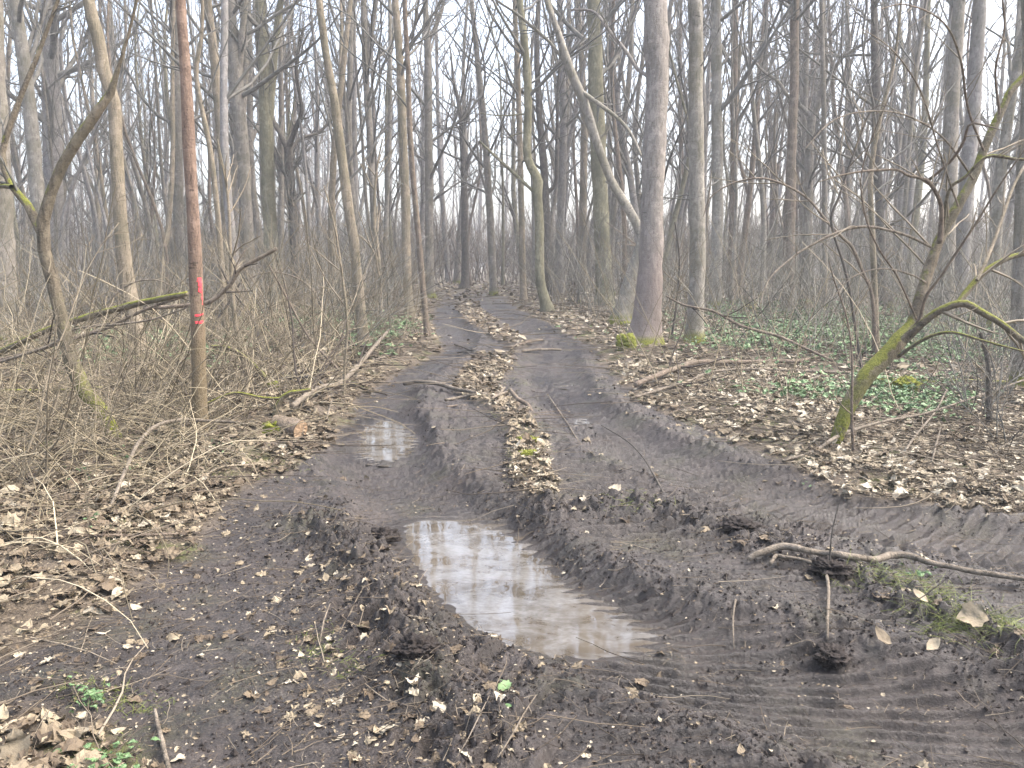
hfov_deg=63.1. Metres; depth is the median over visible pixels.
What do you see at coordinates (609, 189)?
bare tree
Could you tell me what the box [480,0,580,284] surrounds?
bare tree
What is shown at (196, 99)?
bare tree
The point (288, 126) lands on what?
bare tree
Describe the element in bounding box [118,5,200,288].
bare tree
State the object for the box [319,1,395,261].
bare tree
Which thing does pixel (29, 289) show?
bare shrub
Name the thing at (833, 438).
fallen branch
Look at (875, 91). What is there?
bare tree
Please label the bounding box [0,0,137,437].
bare tree
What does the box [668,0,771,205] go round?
bare tree
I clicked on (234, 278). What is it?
fallen branch
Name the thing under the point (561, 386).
puddle water
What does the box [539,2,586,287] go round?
bare tree
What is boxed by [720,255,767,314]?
bare shrub
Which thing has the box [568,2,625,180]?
bare tree
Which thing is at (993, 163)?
bare tree
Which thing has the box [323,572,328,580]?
fallen leaf
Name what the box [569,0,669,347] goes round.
bare tree
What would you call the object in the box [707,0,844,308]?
bare tree
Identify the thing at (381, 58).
bare tree
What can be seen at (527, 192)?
sky
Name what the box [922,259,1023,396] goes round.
bare shrub
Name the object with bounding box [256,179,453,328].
bare shrub
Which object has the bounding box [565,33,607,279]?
bare tree
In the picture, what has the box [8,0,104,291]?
bare tree
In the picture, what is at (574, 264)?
bare shrub
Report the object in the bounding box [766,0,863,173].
bare tree
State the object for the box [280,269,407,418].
fallen branch
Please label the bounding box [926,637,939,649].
fallen leaf
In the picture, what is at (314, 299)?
bare shrub
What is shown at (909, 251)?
bare shrub
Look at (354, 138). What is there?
bare tree
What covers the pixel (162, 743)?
fallen stick
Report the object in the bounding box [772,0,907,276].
bare tree
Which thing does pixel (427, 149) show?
bare tree
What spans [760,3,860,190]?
bare tree
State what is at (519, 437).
moss clump
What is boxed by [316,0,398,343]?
bare tree
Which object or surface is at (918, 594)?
fallen leaf
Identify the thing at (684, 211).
bare tree
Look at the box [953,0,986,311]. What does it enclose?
bare tree
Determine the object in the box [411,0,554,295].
bare tree
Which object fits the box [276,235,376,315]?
bare shrub
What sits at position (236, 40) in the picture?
bare tree
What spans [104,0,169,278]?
bare tree
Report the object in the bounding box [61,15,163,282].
bare tree
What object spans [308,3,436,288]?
bare tree
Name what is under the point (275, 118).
bare tree
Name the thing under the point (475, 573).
puddle water
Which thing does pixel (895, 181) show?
bare tree
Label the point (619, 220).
bare tree
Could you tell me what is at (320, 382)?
fallen branch
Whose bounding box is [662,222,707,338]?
bare sapling
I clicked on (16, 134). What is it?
bare tree
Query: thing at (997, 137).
bare tree
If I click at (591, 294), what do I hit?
bare shrub
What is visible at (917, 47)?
bare tree
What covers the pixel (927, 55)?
bare tree
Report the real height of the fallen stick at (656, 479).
0.132 m
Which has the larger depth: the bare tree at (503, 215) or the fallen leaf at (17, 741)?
the bare tree at (503, 215)
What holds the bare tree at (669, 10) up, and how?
on the ground at (656, 441)
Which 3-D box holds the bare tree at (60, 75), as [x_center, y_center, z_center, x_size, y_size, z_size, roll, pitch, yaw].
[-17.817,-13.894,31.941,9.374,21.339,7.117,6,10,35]
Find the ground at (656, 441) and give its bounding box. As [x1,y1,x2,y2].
[0,267,1023,767]
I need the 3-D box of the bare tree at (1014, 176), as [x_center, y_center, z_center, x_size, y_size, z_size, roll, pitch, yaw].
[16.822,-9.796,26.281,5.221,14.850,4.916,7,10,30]
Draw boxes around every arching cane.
[72,276,178,367]
[237,258,326,342]
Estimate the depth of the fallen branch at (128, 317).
7.81 m
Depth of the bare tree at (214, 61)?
21.00 m
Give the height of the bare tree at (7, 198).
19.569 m
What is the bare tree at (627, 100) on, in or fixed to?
on the ground at (656, 441)
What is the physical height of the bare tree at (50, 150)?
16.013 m
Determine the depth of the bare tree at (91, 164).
25.70 m
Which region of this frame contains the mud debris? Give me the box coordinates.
[0,365,1023,767]
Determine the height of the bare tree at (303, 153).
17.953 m
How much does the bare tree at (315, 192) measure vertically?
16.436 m
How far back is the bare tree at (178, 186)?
28.98 m
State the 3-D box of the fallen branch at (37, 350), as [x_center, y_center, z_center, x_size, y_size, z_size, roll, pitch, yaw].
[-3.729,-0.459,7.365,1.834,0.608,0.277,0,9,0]
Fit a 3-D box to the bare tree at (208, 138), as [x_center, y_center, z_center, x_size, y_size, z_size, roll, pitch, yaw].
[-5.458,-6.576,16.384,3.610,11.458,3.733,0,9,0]
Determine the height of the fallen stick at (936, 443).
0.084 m
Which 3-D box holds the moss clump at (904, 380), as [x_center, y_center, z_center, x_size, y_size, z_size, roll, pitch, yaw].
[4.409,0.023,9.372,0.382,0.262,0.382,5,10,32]
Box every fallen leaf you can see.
[0,726,30,763]
[9,593,30,599]
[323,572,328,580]
[378,724,390,730]
[498,679,510,690]
[608,484,621,490]
[875,625,890,644]
[913,588,928,602]
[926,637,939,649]
[955,600,988,626]
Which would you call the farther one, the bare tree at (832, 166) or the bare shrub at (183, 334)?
the bare tree at (832, 166)
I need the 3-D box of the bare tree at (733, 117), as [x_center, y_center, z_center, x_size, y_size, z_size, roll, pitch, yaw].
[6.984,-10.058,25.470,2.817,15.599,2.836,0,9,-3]
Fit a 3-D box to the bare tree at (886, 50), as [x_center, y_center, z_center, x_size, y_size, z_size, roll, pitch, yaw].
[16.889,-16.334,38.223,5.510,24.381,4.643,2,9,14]
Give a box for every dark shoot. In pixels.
[811,93,898,368]
[829,501,839,559]
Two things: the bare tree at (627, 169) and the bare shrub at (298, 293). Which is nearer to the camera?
the bare shrub at (298, 293)
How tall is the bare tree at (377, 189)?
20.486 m
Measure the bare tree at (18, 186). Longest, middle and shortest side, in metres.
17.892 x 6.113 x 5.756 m
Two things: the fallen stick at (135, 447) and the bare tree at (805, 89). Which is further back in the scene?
the bare tree at (805, 89)
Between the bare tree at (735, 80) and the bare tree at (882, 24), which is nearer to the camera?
the bare tree at (735, 80)
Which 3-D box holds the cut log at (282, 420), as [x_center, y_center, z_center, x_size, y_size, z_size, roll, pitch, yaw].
[-1.929,0.373,7.184,0.300,0.196,0.180,5,10,28]
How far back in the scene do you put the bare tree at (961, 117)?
38.71 m
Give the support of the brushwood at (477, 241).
on the ground at (656, 441)
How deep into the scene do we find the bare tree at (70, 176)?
38.26 m
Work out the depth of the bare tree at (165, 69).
37.29 m
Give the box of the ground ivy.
[6,291,1010,431]
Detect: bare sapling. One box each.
[301,175,363,397]
[342,132,397,320]
[606,212,635,245]
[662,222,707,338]
[821,259,870,451]
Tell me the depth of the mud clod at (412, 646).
3.13 m
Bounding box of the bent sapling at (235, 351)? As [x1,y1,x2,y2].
[211,340,267,381]
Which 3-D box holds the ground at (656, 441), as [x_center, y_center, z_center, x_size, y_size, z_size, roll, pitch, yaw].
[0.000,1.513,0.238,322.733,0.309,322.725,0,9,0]
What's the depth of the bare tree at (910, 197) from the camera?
38.59 m
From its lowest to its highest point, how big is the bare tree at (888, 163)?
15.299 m
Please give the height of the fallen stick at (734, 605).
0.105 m
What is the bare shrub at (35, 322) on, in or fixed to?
on the ground at (656, 441)
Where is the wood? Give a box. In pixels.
[4,0,1020,282]
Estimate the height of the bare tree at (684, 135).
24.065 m
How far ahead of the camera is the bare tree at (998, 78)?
36.41 m
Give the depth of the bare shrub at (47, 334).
7.89 m
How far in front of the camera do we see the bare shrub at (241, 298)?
13.23 m
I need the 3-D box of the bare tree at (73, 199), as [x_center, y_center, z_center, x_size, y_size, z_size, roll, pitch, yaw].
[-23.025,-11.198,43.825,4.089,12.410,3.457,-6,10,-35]
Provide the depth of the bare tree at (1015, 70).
17.01 m
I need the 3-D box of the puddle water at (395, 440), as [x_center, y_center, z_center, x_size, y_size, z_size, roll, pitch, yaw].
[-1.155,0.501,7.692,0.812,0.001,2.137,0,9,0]
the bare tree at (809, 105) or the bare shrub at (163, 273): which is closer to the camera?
the bare shrub at (163, 273)
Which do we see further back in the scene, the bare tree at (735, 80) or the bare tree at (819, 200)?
the bare tree at (819, 200)
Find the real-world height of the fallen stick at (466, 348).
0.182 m
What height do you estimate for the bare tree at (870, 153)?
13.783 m
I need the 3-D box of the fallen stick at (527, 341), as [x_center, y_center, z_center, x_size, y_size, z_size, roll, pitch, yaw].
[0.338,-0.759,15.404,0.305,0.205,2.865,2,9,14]
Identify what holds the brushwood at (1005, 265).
on the ground at (656, 441)
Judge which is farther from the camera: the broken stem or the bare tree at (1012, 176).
the bare tree at (1012, 176)
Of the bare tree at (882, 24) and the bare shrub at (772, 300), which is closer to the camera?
the bare shrub at (772, 300)
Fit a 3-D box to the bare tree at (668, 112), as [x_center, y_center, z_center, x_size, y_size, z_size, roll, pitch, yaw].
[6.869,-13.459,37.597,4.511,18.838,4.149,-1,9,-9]
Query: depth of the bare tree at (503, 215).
45.92 m
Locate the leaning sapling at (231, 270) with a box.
[210,139,259,382]
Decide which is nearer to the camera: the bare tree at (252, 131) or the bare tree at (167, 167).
the bare tree at (252, 131)
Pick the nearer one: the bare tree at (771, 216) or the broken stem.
the broken stem
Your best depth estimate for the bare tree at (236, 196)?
34.93 m
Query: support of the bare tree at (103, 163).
on the ground at (656, 441)
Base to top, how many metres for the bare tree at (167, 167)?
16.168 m
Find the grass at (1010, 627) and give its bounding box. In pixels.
[42,325,1023,766]
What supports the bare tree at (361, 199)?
on the ground at (656, 441)
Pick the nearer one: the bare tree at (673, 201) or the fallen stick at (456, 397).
the fallen stick at (456, 397)
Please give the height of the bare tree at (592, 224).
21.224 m
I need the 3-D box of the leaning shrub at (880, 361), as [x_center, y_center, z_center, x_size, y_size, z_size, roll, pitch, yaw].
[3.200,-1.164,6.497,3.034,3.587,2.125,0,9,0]
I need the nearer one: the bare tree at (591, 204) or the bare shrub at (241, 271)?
the bare shrub at (241, 271)
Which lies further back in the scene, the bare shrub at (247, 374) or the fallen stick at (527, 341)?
the fallen stick at (527, 341)
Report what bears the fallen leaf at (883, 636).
on the ground at (656, 441)
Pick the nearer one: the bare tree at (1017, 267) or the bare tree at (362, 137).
the bare tree at (1017, 267)
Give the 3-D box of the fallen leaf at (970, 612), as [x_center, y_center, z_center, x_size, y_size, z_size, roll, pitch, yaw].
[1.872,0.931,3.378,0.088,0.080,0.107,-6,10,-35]
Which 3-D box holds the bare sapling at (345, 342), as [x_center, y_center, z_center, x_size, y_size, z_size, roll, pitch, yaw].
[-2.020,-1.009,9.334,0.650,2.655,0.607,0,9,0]
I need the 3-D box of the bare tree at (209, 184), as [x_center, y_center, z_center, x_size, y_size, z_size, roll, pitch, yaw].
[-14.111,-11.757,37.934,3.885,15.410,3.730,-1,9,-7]
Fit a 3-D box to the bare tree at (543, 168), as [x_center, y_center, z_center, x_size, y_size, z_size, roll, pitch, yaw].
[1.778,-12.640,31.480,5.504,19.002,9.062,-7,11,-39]
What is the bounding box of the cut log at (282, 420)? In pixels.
[270,415,307,438]
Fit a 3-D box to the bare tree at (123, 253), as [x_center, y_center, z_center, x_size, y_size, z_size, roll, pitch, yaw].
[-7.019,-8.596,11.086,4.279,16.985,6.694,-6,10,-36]
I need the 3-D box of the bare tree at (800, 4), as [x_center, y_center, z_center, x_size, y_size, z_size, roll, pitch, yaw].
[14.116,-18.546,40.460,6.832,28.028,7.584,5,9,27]
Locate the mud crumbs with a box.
[0,374,1023,767]
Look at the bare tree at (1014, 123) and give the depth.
41.72 m
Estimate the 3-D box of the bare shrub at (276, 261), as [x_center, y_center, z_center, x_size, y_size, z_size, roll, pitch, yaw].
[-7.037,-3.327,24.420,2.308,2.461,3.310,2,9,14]
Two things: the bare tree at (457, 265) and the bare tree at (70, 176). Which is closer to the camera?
the bare tree at (70, 176)
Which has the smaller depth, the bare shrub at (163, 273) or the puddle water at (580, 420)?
the puddle water at (580, 420)
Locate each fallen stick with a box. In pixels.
[74,533,177,536]
[107,418,240,512]
[153,708,170,767]
[176,463,258,491]
[319,603,330,643]
[332,607,369,627]
[403,380,492,396]
[444,392,488,400]
[454,343,477,350]
[456,695,489,758]
[490,391,507,398]
[497,695,536,757]
[502,339,542,347]
[508,388,533,410]
[521,348,560,351]
[548,395,594,454]
[601,425,665,495]
[732,587,739,645]
[782,623,815,647]
[902,389,947,454]
[931,427,940,461]
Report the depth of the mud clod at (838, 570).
4.01 m
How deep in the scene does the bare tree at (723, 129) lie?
48.04 m
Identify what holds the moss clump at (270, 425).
on the ground at (656, 441)
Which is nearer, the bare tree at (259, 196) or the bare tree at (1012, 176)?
the bare tree at (1012, 176)
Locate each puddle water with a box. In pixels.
[346,419,418,466]
[403,516,663,669]
[554,382,573,388]
[563,417,598,427]
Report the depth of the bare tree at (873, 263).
12.79 m
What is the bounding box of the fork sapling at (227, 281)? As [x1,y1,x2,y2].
[216,258,276,353]
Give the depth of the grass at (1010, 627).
3.49 m
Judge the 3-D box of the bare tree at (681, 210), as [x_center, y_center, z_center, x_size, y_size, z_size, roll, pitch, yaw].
[7.736,-14.539,34.622,5.074,21.848,4.336,3,9,20]
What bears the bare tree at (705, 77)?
on the ground at (656, 441)
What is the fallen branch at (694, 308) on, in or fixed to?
on the ground at (656, 441)
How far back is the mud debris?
3.37 m
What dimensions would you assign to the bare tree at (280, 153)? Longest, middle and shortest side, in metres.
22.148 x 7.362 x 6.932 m
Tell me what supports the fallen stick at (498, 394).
on the ground at (656, 441)
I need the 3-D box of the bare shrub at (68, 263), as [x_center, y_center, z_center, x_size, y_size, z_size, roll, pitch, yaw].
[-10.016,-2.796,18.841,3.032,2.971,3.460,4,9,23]
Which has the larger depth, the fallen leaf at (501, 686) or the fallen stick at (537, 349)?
the fallen stick at (537, 349)
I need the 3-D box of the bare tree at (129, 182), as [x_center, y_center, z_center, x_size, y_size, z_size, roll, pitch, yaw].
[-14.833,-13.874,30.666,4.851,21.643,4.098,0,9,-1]
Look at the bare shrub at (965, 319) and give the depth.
12.11 m
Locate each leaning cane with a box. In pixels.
[208,269,247,342]
[268,264,339,370]
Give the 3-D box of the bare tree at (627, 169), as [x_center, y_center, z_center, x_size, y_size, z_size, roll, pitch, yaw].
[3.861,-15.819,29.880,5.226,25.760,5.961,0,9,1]
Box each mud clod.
[371,526,402,543]
[389,631,443,662]
[716,515,767,532]
[808,555,856,581]
[813,642,853,668]
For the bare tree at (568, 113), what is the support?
on the ground at (656, 441)
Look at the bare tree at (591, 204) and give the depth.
27.45 m
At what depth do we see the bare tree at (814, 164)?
39.35 m
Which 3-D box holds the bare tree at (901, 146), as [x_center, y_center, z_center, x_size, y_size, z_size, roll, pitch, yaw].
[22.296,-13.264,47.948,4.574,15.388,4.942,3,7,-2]
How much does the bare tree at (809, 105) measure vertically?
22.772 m
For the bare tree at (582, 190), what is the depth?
37.18 m
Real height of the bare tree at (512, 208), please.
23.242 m
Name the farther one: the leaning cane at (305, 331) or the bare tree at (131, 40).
the bare tree at (131, 40)
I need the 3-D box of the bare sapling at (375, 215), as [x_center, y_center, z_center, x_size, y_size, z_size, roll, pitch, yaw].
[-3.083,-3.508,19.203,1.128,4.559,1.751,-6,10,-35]
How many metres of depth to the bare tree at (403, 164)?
21.91 m
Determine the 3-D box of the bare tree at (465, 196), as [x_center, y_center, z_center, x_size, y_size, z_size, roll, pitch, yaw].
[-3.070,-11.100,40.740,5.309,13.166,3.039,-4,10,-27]
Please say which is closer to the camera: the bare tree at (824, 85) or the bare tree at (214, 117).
the bare tree at (824, 85)
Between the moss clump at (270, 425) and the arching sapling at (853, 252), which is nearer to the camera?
the moss clump at (270, 425)
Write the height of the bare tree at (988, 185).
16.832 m
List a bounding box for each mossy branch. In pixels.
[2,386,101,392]
[207,388,311,417]
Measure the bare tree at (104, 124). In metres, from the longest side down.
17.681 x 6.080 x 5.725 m
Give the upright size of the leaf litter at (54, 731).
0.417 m
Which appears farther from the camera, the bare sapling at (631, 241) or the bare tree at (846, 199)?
the bare tree at (846, 199)
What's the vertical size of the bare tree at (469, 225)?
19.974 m
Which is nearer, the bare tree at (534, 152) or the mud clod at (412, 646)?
the mud clod at (412, 646)
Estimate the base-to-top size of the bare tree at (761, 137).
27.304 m
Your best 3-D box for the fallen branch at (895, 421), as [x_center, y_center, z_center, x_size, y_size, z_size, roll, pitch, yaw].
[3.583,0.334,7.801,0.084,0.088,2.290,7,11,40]
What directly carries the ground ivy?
on the ground at (656, 441)
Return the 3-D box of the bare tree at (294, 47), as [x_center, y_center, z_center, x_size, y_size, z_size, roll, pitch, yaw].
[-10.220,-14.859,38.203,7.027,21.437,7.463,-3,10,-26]
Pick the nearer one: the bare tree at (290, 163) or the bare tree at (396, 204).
the bare tree at (290, 163)
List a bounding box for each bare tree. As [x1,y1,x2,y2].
[0,0,20,347]
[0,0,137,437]
[3,0,29,113]
[3,0,85,296]
[3,0,111,310]
[3,0,157,223]
[4,0,78,269]
[4,0,78,285]
[4,0,154,294]
[4,3,41,148]
[4,11,42,251]
[4,30,42,226]
[5,62,83,290]
[6,5,89,290]
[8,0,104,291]
[10,65,40,172]
[33,0,180,304]
[39,79,114,286]
[40,0,146,202]
[44,0,147,303]
[48,0,177,310]
[50,0,134,308]
[60,7,90,256]
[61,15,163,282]
[62,0,191,293]
[65,1,149,286]
[66,0,137,258]
[67,0,158,280]
[68,0,122,302]
[68,0,235,211]
[72,0,146,283]
[83,0,145,363]
[95,0,284,297]
[98,0,264,314]
[102,0,219,271]
[104,0,150,265]
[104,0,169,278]
[112,0,173,265]
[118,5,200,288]
[127,1,189,229]
[130,0,219,270]
[131,0,175,295]
[135,0,314,290]
[143,0,290,301]
[146,0,344,295]
[160,15,219,254]
[164,0,257,278]
[171,0,314,331]
[175,0,209,432]
[188,3,285,262]
[191,0,253,299]
[192,1,255,151]
[201,14,259,196]
[212,1,276,229]
[220,0,316,319]
[228,0,367,308]
[231,0,311,292]
[236,0,318,279]
[252,28,343,304]
[253,0,347,280]
[253,0,358,231]
[253,2,300,211]
[257,0,367,285]
[283,0,380,292]
[284,0,500,334]
[284,1,340,221]
[284,3,365,209]
[287,0,337,298]
[296,0,439,284]
[305,0,421,304]
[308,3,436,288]
[312,3,393,224]
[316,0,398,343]
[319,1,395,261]
[322,0,402,284]
[330,0,396,245]
[343,0,434,298]
[348,0,503,299]
[357,0,411,258]
[357,0,450,298]
[363,55,432,266]
[366,0,472,315]
[374,0,508,283]
[394,14,502,288]
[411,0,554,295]
[431,0,523,283]
[438,0,509,284]
[445,0,553,285]
[447,0,586,296]
[449,0,556,281]
[453,0,611,301]
[467,0,643,311]
[477,0,641,324]
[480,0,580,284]
[488,0,636,293]
[499,0,572,208]
[503,2,580,273]
[520,0,638,201]
[523,0,607,175]
[529,0,642,305]
[533,0,643,291]
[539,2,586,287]
[545,0,643,301]
[561,0,638,287]
[561,0,679,245]
[565,0,731,293]
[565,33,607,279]
[566,0,643,218]
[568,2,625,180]
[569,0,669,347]
[573,9,643,285]
[573,11,642,240]
[577,0,644,283]
[577,0,684,292]
[602,0,703,208]
[604,0,680,137]
[612,3,687,215]
[617,0,741,344]
[617,0,747,243]
[627,2,722,285]
[628,2,722,217]
[629,0,730,295]
[641,1,710,278]
[642,19,729,292]
[667,0,741,223]
[667,3,722,283]
[668,0,730,197]
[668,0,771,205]
[668,2,709,282]
[669,0,729,275]
[671,2,774,267]
[703,0,775,294]
[703,0,814,299]
[704,0,813,296]
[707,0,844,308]
[708,0,844,293]
[711,0,804,297]
[721,0,770,303]
[721,39,776,283]
[727,0,837,283]
[728,0,816,275]
[736,3,788,251]
[738,0,809,289]
[738,3,821,269]
[739,1,786,282]
[741,0,994,303]
[742,0,858,287]
[743,5,812,220]
[745,0,897,302]
[748,0,855,291]
[754,0,894,288]
[756,0,854,275]
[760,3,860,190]
[764,2,869,206]
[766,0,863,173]
[767,54,799,222]
[769,0,869,286]
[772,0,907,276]
[778,0,827,308]
[782,0,870,294]
[788,0,883,243]
[799,0,894,307]
[809,7,862,280]
[813,89,871,245]
[816,0,930,286]
[819,9,868,273]
[825,1,918,278]
[832,0,935,296]
[836,0,949,290]
[838,0,921,284]
[839,0,967,353]
[840,23,902,252]
[841,0,1015,163]
[844,0,895,277]
[852,0,948,261]
[853,0,991,286]
[857,0,959,214]
[857,0,1016,257]
[859,0,968,284]
[865,0,927,307]
[873,45,936,280]
[880,0,1016,295]
[907,0,1020,298]
[916,0,972,184]
[929,49,1016,276]
[936,0,965,316]
[938,0,1020,245]
[938,0,1020,305]
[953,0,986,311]
[962,10,1019,226]
[965,30,1015,164]
[982,0,1021,327]
[987,94,1020,241]
[991,16,1021,181]
[1000,69,1021,214]
[1003,47,1021,295]
[1008,0,1023,388]
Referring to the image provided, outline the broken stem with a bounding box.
[972,333,1002,427]
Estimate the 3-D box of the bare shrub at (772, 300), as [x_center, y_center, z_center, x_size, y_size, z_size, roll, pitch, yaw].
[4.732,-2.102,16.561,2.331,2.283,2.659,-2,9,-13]
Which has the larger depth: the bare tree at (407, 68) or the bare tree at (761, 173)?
the bare tree at (761, 173)
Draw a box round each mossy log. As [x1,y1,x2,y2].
[0,291,188,355]
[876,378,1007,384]
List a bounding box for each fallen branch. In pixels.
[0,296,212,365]
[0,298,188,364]
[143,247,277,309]
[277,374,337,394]
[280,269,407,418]
[630,349,850,399]
[633,312,874,386]
[666,296,832,366]
[747,542,1023,580]
[768,554,829,639]
[782,379,1023,461]
[854,405,929,433]
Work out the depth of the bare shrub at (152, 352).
9.37 m
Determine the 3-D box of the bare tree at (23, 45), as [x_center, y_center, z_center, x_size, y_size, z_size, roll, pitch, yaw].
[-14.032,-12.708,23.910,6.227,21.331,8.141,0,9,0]
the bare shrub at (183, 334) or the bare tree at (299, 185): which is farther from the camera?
the bare tree at (299, 185)
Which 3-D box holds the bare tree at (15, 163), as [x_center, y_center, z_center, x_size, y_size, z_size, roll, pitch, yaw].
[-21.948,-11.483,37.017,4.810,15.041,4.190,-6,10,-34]
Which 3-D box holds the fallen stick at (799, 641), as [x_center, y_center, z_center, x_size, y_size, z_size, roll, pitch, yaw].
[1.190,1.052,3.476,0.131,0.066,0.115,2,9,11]
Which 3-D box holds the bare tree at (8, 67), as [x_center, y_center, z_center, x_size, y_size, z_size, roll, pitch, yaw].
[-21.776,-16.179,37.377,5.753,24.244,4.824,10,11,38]
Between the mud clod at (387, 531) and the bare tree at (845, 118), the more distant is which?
the bare tree at (845, 118)
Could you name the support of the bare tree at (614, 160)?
on the ground at (656, 441)
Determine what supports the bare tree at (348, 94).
on the ground at (656, 441)
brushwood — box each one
[0,152,1013,363]
[14,169,1013,286]
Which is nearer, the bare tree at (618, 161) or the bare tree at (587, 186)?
the bare tree at (618, 161)
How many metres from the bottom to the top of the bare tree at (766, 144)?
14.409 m
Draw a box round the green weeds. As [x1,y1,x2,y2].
[52,438,937,767]
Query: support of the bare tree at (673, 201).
on the ground at (656, 441)
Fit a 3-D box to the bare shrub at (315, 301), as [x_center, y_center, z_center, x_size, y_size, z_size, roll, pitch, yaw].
[-2.620,-1.074,10.789,2.649,1.970,1.848,-2,9,-12]
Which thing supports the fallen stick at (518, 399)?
on the ground at (656, 441)
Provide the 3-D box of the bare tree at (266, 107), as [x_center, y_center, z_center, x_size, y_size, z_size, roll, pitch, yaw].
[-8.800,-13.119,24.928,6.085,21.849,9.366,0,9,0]
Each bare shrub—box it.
[0,192,148,482]
[0,268,74,415]
[0,293,167,465]
[7,275,110,367]
[15,195,184,319]
[16,217,156,322]
[16,240,73,333]
[72,225,228,329]
[74,280,226,390]
[111,280,290,419]
[130,205,310,330]
[142,290,294,388]
[183,219,319,352]
[202,222,413,368]
[237,230,306,307]
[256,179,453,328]
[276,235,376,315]
[282,267,321,322]
[285,255,349,342]
[305,213,438,318]
[388,274,436,298]
[503,209,624,304]
[546,245,594,296]
[568,264,618,317]
[580,214,741,324]
[596,206,709,304]
[670,218,823,328]
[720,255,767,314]
[737,198,905,317]
[805,186,988,316]
[823,242,896,312]
[858,191,1011,360]
[880,277,1023,444]
[883,274,958,335]
[895,273,1023,417]
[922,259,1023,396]
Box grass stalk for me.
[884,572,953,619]
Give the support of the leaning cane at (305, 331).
on the ground at (656, 441)
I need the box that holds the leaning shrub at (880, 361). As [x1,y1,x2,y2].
[760,0,1023,443]
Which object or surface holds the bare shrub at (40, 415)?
on the ground at (656, 441)
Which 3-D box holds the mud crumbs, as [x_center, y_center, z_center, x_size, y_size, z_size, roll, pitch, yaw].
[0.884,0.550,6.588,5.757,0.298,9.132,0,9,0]
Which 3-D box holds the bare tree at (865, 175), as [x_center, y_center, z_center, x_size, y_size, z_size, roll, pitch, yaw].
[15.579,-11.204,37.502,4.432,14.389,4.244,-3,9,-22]
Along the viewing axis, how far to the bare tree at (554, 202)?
39.28 m
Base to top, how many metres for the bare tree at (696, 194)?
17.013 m
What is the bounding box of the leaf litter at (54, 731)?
[0,281,1023,767]
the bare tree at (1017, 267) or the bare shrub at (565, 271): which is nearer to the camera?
the bare tree at (1017, 267)
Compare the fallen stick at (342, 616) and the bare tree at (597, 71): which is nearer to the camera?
the fallen stick at (342, 616)
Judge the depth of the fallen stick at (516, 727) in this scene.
2.66 m
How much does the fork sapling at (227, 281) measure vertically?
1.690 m
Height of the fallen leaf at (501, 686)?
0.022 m
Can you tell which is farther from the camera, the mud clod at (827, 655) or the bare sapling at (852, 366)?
the bare sapling at (852, 366)
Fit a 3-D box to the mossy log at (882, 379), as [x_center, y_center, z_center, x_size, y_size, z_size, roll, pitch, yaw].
[5.271,0.000,9.832,1.998,0.115,0.495,4,9,26]
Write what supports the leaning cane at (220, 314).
on the ground at (656, 441)
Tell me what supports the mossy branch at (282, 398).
on the ground at (656, 441)
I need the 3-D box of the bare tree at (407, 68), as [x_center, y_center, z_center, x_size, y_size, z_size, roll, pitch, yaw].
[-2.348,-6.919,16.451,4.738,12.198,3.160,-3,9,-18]
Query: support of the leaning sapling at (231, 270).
on the ground at (656, 441)
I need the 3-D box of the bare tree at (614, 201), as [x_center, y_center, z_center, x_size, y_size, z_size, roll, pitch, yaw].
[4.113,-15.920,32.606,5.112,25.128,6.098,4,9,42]
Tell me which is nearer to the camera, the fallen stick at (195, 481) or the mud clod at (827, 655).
the mud clod at (827, 655)
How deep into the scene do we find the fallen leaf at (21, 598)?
3.68 m
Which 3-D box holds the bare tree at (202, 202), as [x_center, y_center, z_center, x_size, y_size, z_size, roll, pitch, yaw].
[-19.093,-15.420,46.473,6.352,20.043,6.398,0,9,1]
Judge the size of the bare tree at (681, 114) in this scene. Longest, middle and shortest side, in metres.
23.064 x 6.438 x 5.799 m
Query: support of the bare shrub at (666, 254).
on the ground at (656, 441)
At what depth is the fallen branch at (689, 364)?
11.17 m
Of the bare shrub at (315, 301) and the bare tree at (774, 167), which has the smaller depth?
the bare shrub at (315, 301)
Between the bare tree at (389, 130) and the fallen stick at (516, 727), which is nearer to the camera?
the fallen stick at (516, 727)
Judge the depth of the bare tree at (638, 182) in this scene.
38.70 m
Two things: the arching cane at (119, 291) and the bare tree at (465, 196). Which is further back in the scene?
the bare tree at (465, 196)
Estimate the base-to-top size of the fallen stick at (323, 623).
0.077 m
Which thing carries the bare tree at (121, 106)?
on the ground at (656, 441)
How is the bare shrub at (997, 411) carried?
on the ground at (656, 441)
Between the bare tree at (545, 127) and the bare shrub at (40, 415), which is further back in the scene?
the bare tree at (545, 127)
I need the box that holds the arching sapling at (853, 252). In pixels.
[702,129,877,354]
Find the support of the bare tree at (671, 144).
on the ground at (656, 441)
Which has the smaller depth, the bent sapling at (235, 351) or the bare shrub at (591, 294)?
the bent sapling at (235, 351)
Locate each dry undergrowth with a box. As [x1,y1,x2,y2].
[0,181,1013,647]
[590,279,1023,491]
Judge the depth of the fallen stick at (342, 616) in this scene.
3.51 m
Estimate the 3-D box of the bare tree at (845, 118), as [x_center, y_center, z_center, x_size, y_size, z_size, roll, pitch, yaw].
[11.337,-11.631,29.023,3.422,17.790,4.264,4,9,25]
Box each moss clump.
[261,420,280,435]
[516,435,538,443]
[518,449,536,456]
[616,333,637,350]
[886,375,923,393]
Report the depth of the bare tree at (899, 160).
35.03 m
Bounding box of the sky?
[3,0,1019,267]
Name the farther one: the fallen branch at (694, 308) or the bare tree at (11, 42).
the bare tree at (11, 42)
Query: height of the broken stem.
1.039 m

